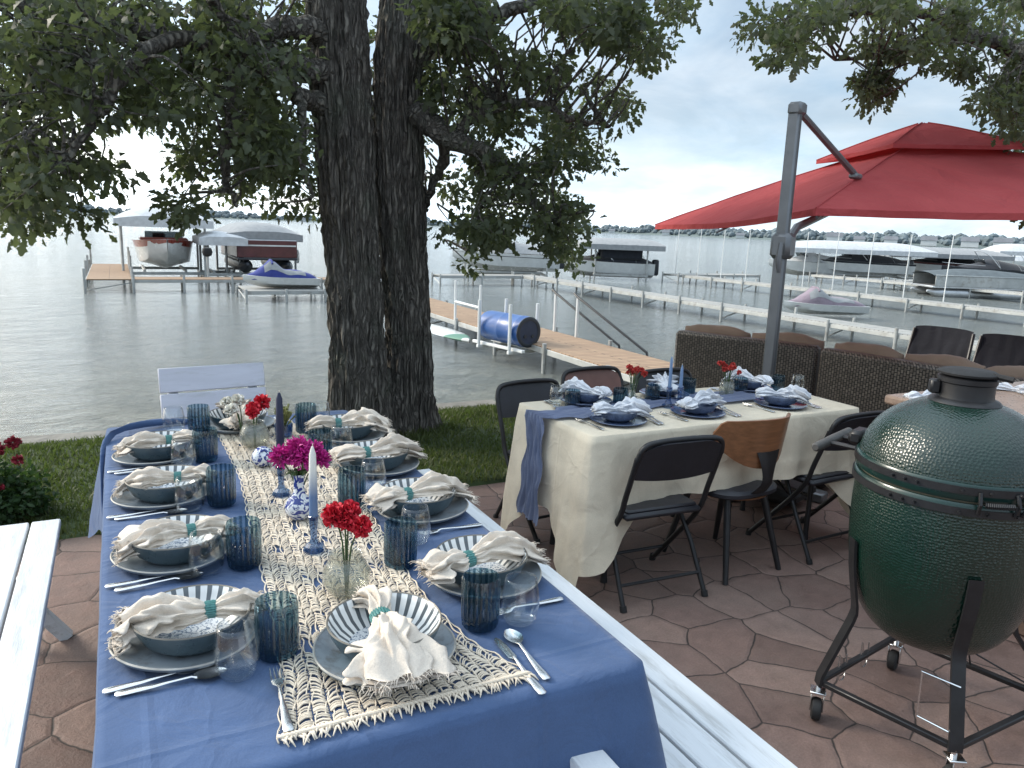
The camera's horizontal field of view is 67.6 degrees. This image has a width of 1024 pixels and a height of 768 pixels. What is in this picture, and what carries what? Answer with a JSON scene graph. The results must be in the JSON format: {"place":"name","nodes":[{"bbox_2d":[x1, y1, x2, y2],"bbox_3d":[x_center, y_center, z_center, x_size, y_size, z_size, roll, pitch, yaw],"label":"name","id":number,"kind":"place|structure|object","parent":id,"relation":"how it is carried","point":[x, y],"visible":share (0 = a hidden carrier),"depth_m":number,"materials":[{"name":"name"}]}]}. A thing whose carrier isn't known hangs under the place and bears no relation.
{"place":"outdoors","nodes":[
{"label":"outdoors","id":0,"kind":"place"},
{"bbox_2d":[309,444,317,520],"bbox_3d":[-0.520,0.256,1.999,0.023,0.207,0.023,-4,13,-27],"label":"taper candle","id":1,"kind":"object","parent":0,"point":[313,504],"visible":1,"depth_m":1.99,"materials":[{"name":"wax"}]},
{"bbox_2d":[0,392,628,543],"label":"lawn","id":2,"kind":"structure","parent":0,"point":[469,483],"depth_m":5.01,"materials":[{"name":"plant"}]},
{"bbox_2d":[0,435,63,525],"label":"flower bush","id":3,"kind":"object","parent":2,"relation":"on","point":[22,492],"visible":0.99,"depth_m":4.01,"materials":[{"name":"green plant"}]},
{"bbox_2d":[0,0,712,437],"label":"oak tree","id":4,"kind":"object","parent":2,"relation":"on","point":[374,192],"visible":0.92,"depth_m":5.16,"materials":[{"name":"green plant"}]},
{"bbox_2d":[673,324,824,395],"bbox_3d":[2.054,-0.049,6.474,1.163,0.884,0.775,10,14,35],"label":"wicker sofa","id":5,"kind":"object","parent":2,"relation":"on","point":[701,350],"visible":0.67,"depth_m":6.14,"materials":[{"name":"brown wicker"}]},
{"bbox_2d":[972,334,1023,367],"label":"lounge chair","id":6,"kind":"object","parent":2,"relation":"on","point":[991,350],"visible":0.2,"depth_m":7.80,"materials":[{"name":"metal"}]},
{"bbox_2d":[0,213,1023,437],"bbox_3d":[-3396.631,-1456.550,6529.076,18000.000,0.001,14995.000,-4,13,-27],"label":"lake","id":7,"kind":"structure","parent":0,"point":[74,358],"depth_m":23.08,"materials":[{"name":"liquid"}]},
{"bbox_2d":[82,247,135,293],"bbox_3d":[-16.545,-4.364,31.501,1.650,2.186,9.590,-4,13,-27],"label":"dock","id":8,"kind":"object","parent":7,"relation":"on","point":[90,271],"visible":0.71,"depth_m":29.82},
{"bbox_2d":[113,206,213,282],"bbox_3d":[-15.429,-5.754,33.781,3.700,4.072,6.000,-4,13,-27],"label":"boat lift","id":9,"kind":"object","parent":7,"relation":"on","point":[137,217],"visible":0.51,"depth_m":31.31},
{"bbox_2d":[132,231,192,267],"bbox_3d":[-15.315,-5.929,33.644,2.378,1.578,5.925,-4,13,-27],"label":"motor boat","id":10,"kind":"object","parent":9,"relation":"on","point":[164,249],"visible":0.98,"depth_m":32.03,"materials":[{"name":"white plastic"}]},
{"bbox_2d":[192,231,247,283],"bbox_3d":[-12.800,-5.121,33.567,1.900,3.104,3.400,-4,13,-27],"label":"boat lift","id":11,"kind":"object","parent":7,"relation":"on","point":[219,238],"visible":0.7,"depth_m":32.16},
{"bbox_2d":[131,275,325,292],"bbox_3d":[-10.213,-3.567,30.204,8.570,1.592,1.350,-4,13,-27],"label":"dock","id":12,"kind":"object","parent":7,"relation":"on","point":[182,280],"visible":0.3,"depth_m":28.76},
{"bbox_2d":[211,222,302,276],"bbox_3d":[-11.943,-5.726,35.601,3.190,3.533,5.800,-4,13,-27],"label":"boat lift","id":13,"kind":"object","parent":7,"relation":"on","point":[257,231],"visible":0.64,"depth_m":33.20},
{"bbox_2d":[221,239,297,272],"bbox_3d":[-11.730,-6.194,35.227,2.510,1.835,5.762,-4,13,-27],"label":"pontoon boat","id":14,"kind":"object","parent":13,"relation":"on","point":[282,253],"visible":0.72,"depth_m":32.94,"materials":[{"name":"metal"}]},
{"bbox_2d":[235,285,326,302],"bbox_3d":[-8.311,-2.826,27.495,2.750,1.362,2.350,-4,13,-27],"label":"dock","id":15,"kind":"object","parent":7,"relation":"on","point":[256,290],"visible":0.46,"depth_m":26.63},
{"bbox_2d":[243,259,319,287],"bbox_3d":[-8.226,-3.924,27.179,2.550,1.004,1.100,-4,13,-27],"label":"jet ski","id":16,"kind":"object","parent":15,"relation":"on","point":[270,273],"visible":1,"depth_m":26.79},
{"bbox_2d":[0,390,634,444],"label":"seawall","id":17,"kind":"object","parent":7,"relation":"on","point":[54,437],"visible":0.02,"depth_m":5.76,"materials":[{"name":"stone"}]},
{"bbox_2d":[325,288,673,386],"bbox_3d":[-1.218,-1.239,20.464,1.650,1.574,24.690,-4,13,-27],"label":"dock","id":18,"kind":"object","parent":7,"relation":"on","point":[581,352],"visible":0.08,"depth_m":15.28,"materials":[{"name":"wood"}]},
{"bbox_2d":[472,299,539,354],"bbox_3d":[-0.051,-1.229,16.089,0.900,1.010,1.700,-7,15,-38],"label":"barrel rack","id":19,"kind":"object","parent":18,"relation":"attached to","point":[508,348],"visible":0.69,"depth_m":15.88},
{"bbox_2d":[481,311,540,347],"bbox_3d":[-0.080,-1.169,16.067,0.650,0.650,1.382,-7,15,-38],"label":"barrel","id":20,"kind":"object","parent":19,"relation":"in","point":[526,331],"visible":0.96,"depth_m":15.69,"materials":[{"name":"blue plastic"}]},
{"bbox_2d":[464,261,547,283],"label":"boat lift","id":21,"kind":"object","parent":7,"relation":"on","point":[488,271],"visible":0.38,"depth_m":40.36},
{"bbox_2d":[453,242,564,271],"bbox_3d":[-0.166,-6.850,40.818,6.006,1.572,2.300,1,12,-5],"label":"motor boat","id":22,"kind":"object","parent":21,"relation":"on","point":[529,260],"visible":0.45,"depth_m":39.98,"materials":[{"name":"white plastic"}]},
{"bbox_2d":[576,238,665,280],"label":"boat lift","id":23,"kind":"object","parent":7,"relation":"on","point":[624,244],"visible":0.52,"depth_m":44.57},
{"bbox_2d":[563,249,658,277],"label":"motor boat","id":24,"kind":"object","parent":23,"relation":"on","point":[628,262],"visible":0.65,"depth_m":45.02,"materials":[{"name":"white plastic"}]},
{"bbox_2d":[513,272,977,350],"bbox_3d":[6.899,-2.211,26.596,1.150,1.591,28.190,-4,13,-27],"label":"dock","id":25,"kind":"object","parent":7,"relation":"on","point":[853,326],"visible":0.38,"depth_m":25.22,"materials":[{"name":"metal"}]},
{"bbox_2d":[784,286,869,314],"bbox_3d":[11.275,-3.017,27.673,3.000,1.004,1.100,1,12,-7],"label":"jet ski","id":26,"kind":"object","parent":7,"relation":"on","point":[813,300],"visible":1,"depth_m":27.31},
{"bbox_2d":[682,273,1023,326],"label":"dock","id":27,"kind":"object","parent":7,"relation":"on","point":[977,308],"visible":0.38,"depth_m":32.35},
{"bbox_2d":[795,240,937,281],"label":"boat lift","id":28,"kind":"object","parent":7,"relation":"on","point":[854,247],"visible":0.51,"depth_m":50.34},
{"bbox_2d":[769,252,850,275],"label":"motor boat","id":29,"kind":"object","parent":28,"relation":"on","point":[795,266],"visible":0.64,"depth_m":51.41,"materials":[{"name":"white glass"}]},
{"bbox_2d":[801,254,915,276],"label":"motor boat","id":30,"kind":"object","parent":28,"relation":"on","point":[859,264],"visible":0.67,"depth_m":51.04,"materials":[{"name":"white plastic"}]},
{"bbox_2d":[808,271,1023,302],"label":"dock","id":31,"kind":"object","parent":7,"relation":"on","point":[856,279],"visible":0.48,"depth_m":45.13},
{"bbox_2d":[880,247,1014,279],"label":"boat lift","id":32,"kind":"object","parent":7,"relation":"on","point":[958,253],"visible":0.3,"depth_m":53.60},
{"bbox_2d":[901,257,974,271],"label":"motor boat","id":33,"kind":"object","parent":32,"relation":"on","point":[923,264],"visible":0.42,"depth_m":54.59,"materials":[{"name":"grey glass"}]},
{"bbox_2d":[910,269,1023,299],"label":"pontoon boat","id":34,"kind":"object","parent":7,"relation":"on","point":[960,282],"visible":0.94,"depth_m":40.57,"materials":[{"name":"metal"}]},
{"bbox_2d":[941,251,1023,273],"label":"motor boat","id":35,"kind":"object","parent":7,"relation":"on","point":[987,264],"visible":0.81,"depth_m":50.16,"materials":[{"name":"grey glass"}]},
{"bbox_2d":[0,0,1023,238],"label":"sky","id":36,"kind":"structure","parent":0,"point":[713,129],"materials":[{"name":"white"}]},
{"bbox_2d":[16,482,1023,767],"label":"patio","id":37,"kind":"structure","parent":0,"point":[750,642],"depth_m":3.06,"materials":[{"name":"stone"}]},
{"bbox_2d":[0,519,72,767],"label":"wooden bench","id":38,"kind":"object","parent":37,"relation":"on","point":[27,615],"visible":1,"depth_m":2.29,"materials":[{"name":"white paint"}]},
{"bbox_2d":[157,362,267,420],"bbox_3d":[-1.438,0.412,3.884,0.655,0.924,0.701,-5,14,-32],"label":"garden chair","id":39,"kind":"object","parent":37,"relation":"on","point":[173,382],"visible":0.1,"depth_m":4.02,"materials":[{"name":"white paint"}]},
{"bbox_2d":[493,378,561,543],"bbox_3d":[0.200,0.402,4.250,0.465,0.792,0.519,-5,14,-33],"label":"folding chair","id":40,"kind":"object","parent":37,"relation":"on","point":[510,396],"visible":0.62,"depth_m":4.31,"materials":[{"name":"metal"}]},
{"bbox_2d":[561,366,624,394],"bbox_3d":[0.576,0.324,4.498,0.465,0.792,0.520,-5,13,-30],"label":"folding chair","id":41,"kind":"object","parent":37,"relation":"on","point":[599,376],"visible":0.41,"depth_m":4.64,"materials":[{"name":"metal"}]},
{"bbox_2d":[570,750,618,767],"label":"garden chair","id":42,"kind":"object","parent":37,"relation":"on","point":[599,759],"visible":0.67,"depth_m":1.48,"materials":[{"name":"white paint"}]},
{"bbox_2d":[418,469,796,767],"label":"wooden bench","id":43,"kind":"object","parent":37,"relation":"on","point":[698,727],"visible":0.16,"depth_m":1.89,"materials":[{"name":"white paint"}]},
{"bbox_2d":[612,435,724,612],"bbox_3d":[0.622,0.562,3.495,0.465,0.792,0.520,-3,13,-24],"label":"folding chair","id":44,"kind":"object","parent":37,"relation":"on","point":[675,458],"visible":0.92,"depth_m":3.31,"materials":[{"name":"metal"}]},
{"bbox_2d":[549,480,813,583],"bbox_3d":[0.923,0.480,4.035,1.670,0.746,0.670,-4,13,-27],"label":"folding table","id":45,"kind":"object","parent":37,"relation":"on","point":[808,495],"visible":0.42,"depth_m":4.15,"materials":[{"name":"white paint"}]},
{"bbox_2d":[501,384,858,586],"bbox_3d":[0.935,0.454,4.046,1.940,0.711,0.942,-4,13,-27],"label":"tablecloth","id":46,"kind":"object","parent":45,"relation":"on","point":[586,469],"visible":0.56,"depth_m":3.52,"materials":[{"name":"beige fabric"}]},
{"bbox_2d":[589,413,646,426],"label":"dinner plate","id":47,"kind":"object","parent":46,"relation":"on","point":[637,420],"visible":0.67,"depth_m":3.53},
{"bbox_2d":[601,405,637,421],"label":"bowl","id":48,"kind":"object","parent":47,"relation":"on","point":[616,416],"visible":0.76,"depth_m":3.49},
{"bbox_2d":[590,396,653,418],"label":"napkin","id":49,"kind":"object","parent":48,"relation":"in","point":[632,405],"visible":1,"depth_m":3.52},
{"bbox_2d":[516,390,763,525],"bbox_3d":[0.752,0.347,3.982,1.527,0.533,0.306,-4,13,-27],"label":"table runner","id":50,"kind":"object","parent":46,"relation":"on","point":[531,476],"visible":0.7,"depth_m":3.68,"materials":[{"name":"fabric"}]},
{"bbox_2d":[559,395,611,405],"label":"dinner plate","id":51,"kind":"object","parent":50,"relation":"on","point":[605,399],"visible":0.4,"depth_m":3.88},
{"bbox_2d":[568,390,601,402],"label":"bowl","id":52,"kind":"object","parent":51,"relation":"on","point":[587,398],"visible":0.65,"depth_m":3.81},
{"bbox_2d":[558,376,612,397],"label":"napkin","id":53,"kind":"object","parent":52,"relation":"in","point":[582,386],"visible":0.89,"depth_m":3.86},
{"bbox_2d":[670,406,725,418],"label":"dinner plate","id":54,"kind":"object","parent":46,"relation":"on","point":[716,413],"visible":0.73,"depth_m":3.74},
{"bbox_2d":[678,399,717,413],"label":"bowl","id":55,"kind":"object","parent":54,"relation":"on","point":[703,409],"visible":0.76,"depth_m":3.71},
{"bbox_2d":[676,388,726,408],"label":"napkin","id":56,"kind":"object","parent":55,"relation":"in","point":[709,396],"visible":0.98,"depth_m":3.76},
{"bbox_2d":[755,384,811,404],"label":"napkin","id":57,"kind":"object","parent":46,"relation":"on","point":[801,394],"visible":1,"depth_m":3.98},
{"bbox_2d":[634,367,731,516],"bbox_3d":[1.040,0.331,4.695,0.465,0.792,0.520,-4,13,-27],"label":"folding chair","id":58,"kind":"object","parent":37,"relation":"on","point":[642,382],"visible":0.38,"depth_m":4.80,"materials":[{"name":"metal"}]},
{"bbox_2d":[662,413,790,584],"bbox_3d":[1.081,0.509,3.797,0.490,0.804,0.492,-5,13,-31],"label":"plywood chair","id":59,"kind":"object","parent":37,"relation":"on","point":[756,444],"visible":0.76,"depth_m":3.58,"materials":[{"name":"wood"}]},
{"bbox_2d":[745,410,883,564],"bbox_3d":[1.624,0.482,4.061,0.465,0.792,0.519,-4,13,-29],"label":"folding chair","id":60,"kind":"object","parent":37,"relation":"on","point":[860,419],"visible":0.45,"depth_m":3.91,"materials":[{"name":"metal"}]},
{"bbox_2d":[655,101,1023,506],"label":"cantilever umbrella","id":61,"kind":"object","parent":37,"relation":"on","point":[928,170],"visible":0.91,"depth_m":5.30,"materials":[{"name":"fabric"}]},
{"bbox_2d":[729,0,1023,230],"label":"oak tree","id":62,"kind":"object","parent":37,"relation":"on","point":[952,28],"visible":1,"depth_m":5.44,"materials":[{"name":"green plant"}]},
{"bbox_2d":[816,342,985,412],"bbox_3d":[2.911,0.164,5.586,0.775,0.884,1.074,-6,14,-36],"label":"wicker sofa","id":63,"kind":"object","parent":37,"relation":"on","point":[864,377],"visible":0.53,"depth_m":5.43,"materials":[{"name":"brown wicker"}]},
{"bbox_2d":[809,366,1023,767],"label":"kamado grill","id":64,"kind":"object","parent":37,"relation":"on","point":[936,543],"visible":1,"depth_m":2.31,"materials":[{"name":"ceramic"}]},
{"bbox_2d":[905,325,975,359],"bbox_3d":[4.476,-0.110,8.279,0.811,0.970,0.730,-9,16,-42],"label":"lounge chair","id":65,"kind":"object","parent":37,"relation":"on","point":[925,339],"visible":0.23,"depth_m":8.45,"materials":[{"name":"metal"}]},
{"bbox_2d":[884,381,1023,636],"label":"tablecloth","id":66,"kind":"object","parent":37,"relation":"on","point":[1013,400],"visible":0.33,"depth_m":3.63,"materials":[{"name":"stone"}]},
{"bbox_2d":[59,210,988,247],"bbox_3d":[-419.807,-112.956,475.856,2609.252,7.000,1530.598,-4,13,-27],"label":"shore","id":67,"kind":"structure","parent":0,"point":[766,238],"depth_m":808.93,"materials":[{"name":"green plant"}]},
{"bbox_2d":[57,203,1023,245],"bbox_3d":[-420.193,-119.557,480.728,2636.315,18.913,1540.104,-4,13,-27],"label":"woods","id":68,"kind":"object","parent":67,"relation":"on","point":[946,240],"visible":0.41,"depth_m":747.67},
{"bbox_3d":[-0.711,0.748,2.440,0.960,0.744,2.300,-4,13,-27],"label":"picnic table","id":69,"kind":"object","parent":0,"visible":0},
{"bbox_2d":[88,410,666,767],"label":"tablecloth","id":70,"kind":"object","parent":69,"relation":"on","point":[596,696],"visible":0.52,"depth_m":1.49,"materials":[{"name":"blue fabric"}]},
{"bbox_2d":[112,444,193,466],"bbox_3d":[-1.296,0.257,2.779,0.283,0.024,0.288,9,13,29],"label":"dinner plate","id":71,"kind":"object","parent":70,"relation":"on","point":[128,459],"visible":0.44,"depth_m":2.71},
{"bbox_2d":[123,430,192,461],"bbox_3d":[-1.280,0.230,2.776,0.233,0.064,0.233,12,15,40],"label":"bowl","id":72,"kind":"object","parent":71,"relation":"on","point":[164,452],"visible":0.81,"depth_m":2.70,"materials":[{"name":"ceramic"}]},
{"bbox_2d":[111,429,202,457],"bbox_3d":[-1.283,0.205,2.778,0.307,0.084,0.161,-4,13,-29],"label":"napkin","id":73,"kind":"object","parent":72,"relation":"in","point":[145,439],"visible":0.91,"depth_m":2.73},
{"bbox_2d":[110,483,210,509],"bbox_3d":[-1.089,0.344,2.390,0.283,0.024,0.288,2,12,1],"label":"dinner plate","id":74,"kind":"object","parent":70,"relation":"on","point":[128,499],"visible":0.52,"depth_m":2.32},
{"bbox_2d":[124,465,204,503],"bbox_3d":[-1.077,0.317,2.385,0.233,0.064,0.233,5,12,12],"label":"bowl","id":75,"kind":"object","parent":74,"relation":"on","point":[183,490],"visible":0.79,"depth_m":2.31,"materials":[{"name":"ceramic"}]},
{"bbox_2d":[112,463,216,498],"bbox_3d":[-1.080,0.293,2.389,0.301,0.083,0.142,-3,12,-21],"label":"napkin","id":76,"kind":"object","parent":75,"relation":"in","point":[149,476],"visible":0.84,"depth_m":2.35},
{"bbox_2d":[110,538,229,575],"bbox_3d":[-0.879,0.435,1.981,0.288,0.024,0.283,3,12,4],"label":"dinner plate","id":77,"kind":"object","parent":70,"relation":"on","point":[136,565],"visible":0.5,"depth_m":1.91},
{"bbox_2d":[127,514,224,565],"bbox_3d":[-0.864,0.409,1.976,0.233,0.064,0.233,2,12,1],"label":"bowl","id":78,"kind":"object","parent":77,"relation":"on","point":[174,552],"visible":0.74,"depth_m":1.91,"materials":[{"name":"ceramic"}]},
{"bbox_2d":[110,514,240,566],"bbox_3d":[-0.865,0.384,1.973,0.313,0.091,0.138,-5,14,-31],"label":"napkin","id":79,"kind":"object","parent":78,"relation":"in","point":[153,533],"visible":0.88,"depth_m":1.94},
{"bbox_2d":[115,667,226,695],"bbox_3d":[-0.640,0.561,1.441,0.193,0.009,0.039,-3,13,-25],"label":"spoon","id":80,"kind":"object","parent":70,"relation":"on","point":[208,673],"visible":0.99,"depth_m":1.45,"materials":[{"name":"metal"}]},
{"bbox_2d":[108,615,257,672],"bbox_3d":[-0.676,0.523,1.589,0.289,0.024,0.283,1,12,-7],"label":"dinner plate","id":81,"kind":"object","parent":70,"relation":"on","point":[138,655],"visible":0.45,"depth_m":1.52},
{"bbox_2d":[130,584,251,656],"bbox_3d":[-0.660,0.496,1.584,0.233,0.064,0.233,9,13,31],"label":"bowl","id":82,"kind":"object","parent":81,"relation":"on","point":[194,639],"visible":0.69,"depth_m":1.56,"materials":[{"name":"ceramic"}]},
{"bbox_2d":[104,587,271,659],"bbox_3d":[-0.670,0.465,1.599,0.320,0.093,0.198,-3,12,-22],"label":"napkin","id":83,"kind":"object","parent":82,"relation":"in","point":[157,614],"visible":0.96,"depth_m":1.54,"materials":[{"name":"fabric"}]},
{"bbox_2d":[192,428,217,462],"bbox_3d":[-1.108,0.219,2.762,0.085,0.118,0.086,5,12,12],"label":"tumbler","id":84,"kind":"object","parent":70,"relation":"on","point":[202,455],"visible":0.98,"depth_m":2.76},
{"bbox_2d":[206,466,235,507],"bbox_3d":[-0.892,0.312,2.347,0.087,0.118,0.085,4,12,10],"label":"tumbler","id":85,"kind":"object","parent":70,"relation":"on","point":[211,496],"visible":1,"depth_m":2.33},
{"bbox_2d":[225,519,261,570],"bbox_3d":[-0.679,0.403,1.938,0.085,0.118,0.087,4,12,11],"label":"tumbler","id":86,"kind":"object","parent":70,"relation":"on","point":[232,559],"visible":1,"depth_m":1.93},
{"bbox_2d":[254,596,298,662],"bbox_3d":[-0.475,0.490,1.546,0.087,0.118,0.085,3,12,7],"label":"tumbler","id":87,"kind":"object","parent":70,"relation":"on","point":[271,640],"visible":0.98,"depth_m":1.54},
{"bbox_2d":[314,429,385,443],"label":"dinner plate","id":88,"kind":"object","parent":70,"relation":"on","point":[372,435],"visible":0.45,"depth_m":3.10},
{"bbox_2d":[320,414,375,439],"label":"bowl","id":89,"kind":"object","parent":88,"relation":"on","point":[342,433],"visible":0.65,"depth_m":3.04,"materials":[{"name":"ceramic"}]},
{"bbox_2d":[304,407,395,433],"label":"napkin","id":90,"kind":"object","parent":89,"relation":"in","point":[363,416],"visible":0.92,"depth_m":3.10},
{"bbox_2d":[217,419,538,746],"bbox_3d":[-0.667,0.377,2.345,0.494,0.015,2.220,-4,13,-27],"label":"table runner","id":91,"kind":"object","parent":70,"relation":"on","point":[461,687],"visible":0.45,"depth_m":1.84,"materials":[{"name":"fabric"}]},
{"bbox_2d":[239,421,269,447],"bbox_3d":[-0.990,0.191,2.941,0.112,0.098,0.112,-4,13,-27],"label":"glass vase","id":92,"kind":"object","parent":91,"relation":"on","point":[244,444],"visible":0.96,"depth_m":2.94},
{"bbox_2d":[244,394,270,445],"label":"carnations","id":93,"kind":"object","parent":92,"relation":"in","point":[254,407],"visible":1,"depth_m":2.92,"materials":[{"name":"red plant"}]},
{"bbox_2d":[269,666,293,731],"bbox_3d":[-0.421,0.571,1.397,0.024,0.008,0.200,-3,13,-23],"label":"fork","id":94,"kind":"object","parent":91,"relation":"on","point":[287,723],"visible":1,"depth_m":1.37,"materials":[{"name":"metal"}]},
{"bbox_2d":[284,474,308,520],"bbox_3d":[-0.622,0.328,2.237,0.085,0.137,0.085,-4,13,-27],"label":"vase","id":95,"kind":"object","parent":91,"relation":"on","point":[296,505],"visible":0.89,"depth_m":2.21,"materials":[{"name":"ceramic"}]},
{"bbox_2d":[267,435,331,485],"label":"chrysanthemums","id":96,"kind":"object","parent":95,"relation":"in","point":[295,452],"visible":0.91,"depth_m":2.20,"materials":[{"name":"purple plant"}]},
{"bbox_2d":[322,553,369,597],"bbox_3d":[-0.391,0.445,1.804,0.112,0.098,0.112,-4,13,-27],"label":"glass vase","id":97,"kind":"object","parent":91,"relation":"on","point":[340,593],"visible":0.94,"depth_m":1.79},
{"bbox_2d":[320,499,372,591],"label":"carnations","id":98,"kind":"object","parent":97,"relation":"in","point":[342,516],"visible":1,"depth_m":1.76,"materials":[{"name":"red plant"}]},
{"bbox_2d":[312,622,455,685],"bbox_3d":[-0.258,0.536,1.555,0.288,0.024,0.283,4,12,7],"label":"dinner plate","id":99,"kind":"object","parent":91,"relation":"on","point":[332,660],"visible":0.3,"depth_m":1.53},
{"bbox_2d":[326,591,441,658],"bbox_3d":[-0.260,0.507,1.564,0.233,0.064,0.233,12,15,41],"label":"bowl","id":100,"kind":"object","parent":99,"relation":"on","point":[347,624],"visible":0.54,"depth_m":1.61,"materials":[{"name":"ceramic"}]},
{"bbox_2d":[342,584,465,699],"bbox_3d":[-0.250,0.485,1.534,0.230,0.086,0.354,-3,13,-23],"label":"napkin","id":101,"kind":"object","parent":100,"relation":"in","point":[390,656],"visible":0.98,"depth_m":1.43,"materials":[{"name":"fabric"}]},
{"bbox_2d":[384,519,417,569],"bbox_3d":[-0.287,0.410,1.971,0.085,0.118,0.087,1,12,-5],"label":"tumbler","id":102,"kind":"object","parent":91,"relation":"on","point":[391,548],"visible":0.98,"depth_m":1.96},
{"bbox_2d":[339,456,418,476],"bbox_3d":[-0.478,0.290,2.760,0.288,0.024,0.283,3,12,6],"label":"dinner plate","id":103,"kind":"object","parent":70,"relation":"on","point":[409,464],"visible":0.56,"depth_m":2.71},
{"bbox_2d":[349,440,408,471],"bbox_3d":[-0.488,0.263,2.752,0.233,0.064,0.233,3,12,3],"label":"bowl","id":104,"kind":"object","parent":103,"relation":"on","point":[374,464],"visible":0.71,"depth_m":2.67,"materials":[{"name":"ceramic"}]},
{"bbox_2d":[328,433,427,464],"bbox_3d":[-0.485,0.237,2.745,0.360,0.105,0.158,-5,14,-31],"label":"napkin","id":105,"kind":"object","parent":104,"relation":"in","point":[392,444],"visible":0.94,"depth_m":2.73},
{"bbox_2d":[378,496,468,524],"bbox_3d":[-0.279,0.380,2.353,0.283,0.024,0.288,6,12,17],"label":"dinner plate","id":106,"kind":"object","parent":70,"relation":"on","point":[457,507],"visible":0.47,"depth_m":2.29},
{"bbox_2d":[383,477,455,517],"bbox_3d":[-0.288,0.353,2.347,0.233,0.064,0.233,7,13,23],"label":"bowl","id":107,"kind":"object","parent":106,"relation":"on","point":[416,508],"visible":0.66,"depth_m":2.27,"materials":[{"name":"ceramic"}]},
{"bbox_2d":[359,470,478,513],"bbox_3d":[-0.282,0.329,2.336,0.362,0.099,0.190,-6,14,-34],"label":"napkin","id":108,"kind":"object","parent":107,"relation":"in","point":[378,497],"visible":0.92,"depth_m":2.32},
{"bbox_2d":[461,575,500,632],"bbox_3d":[-0.069,0.477,1.685,0.086,0.118,0.085,3,12,5],"label":"tumbler","id":109,"kind":"object","parent":70,"relation":"on","point":[493,609],"visible":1,"depth_m":1.67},
{"bbox_2d":[434,560,541,599],"bbox_3d":[-0.064,0.477,1.917,0.283,0.024,0.288,11,14,36],"label":"dinner plate","id":110,"kind":"object","parent":70,"relation":"on","point":[523,582],"visible":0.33,"depth_m":1.86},
{"bbox_2d":[436,534,527,589],"bbox_3d":[-0.078,0.451,1.909,0.233,0.064,0.233,4,12,11],"label":"bowl","id":111,"kind":"object","parent":110,"relation":"on","point":[489,573],"visible":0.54,"depth_m":1.92,"materials":[{"name":"ceramic"}]},
{"bbox_2d":[408,531,550,586],"bbox_3d":[-0.071,0.427,1.897,0.355,0.098,0.167,-5,14,-32],"label":"napkin","id":112,"kind":"object","parent":111,"relation":"in","point":[437,565],"visible":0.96,"depth_m":1.89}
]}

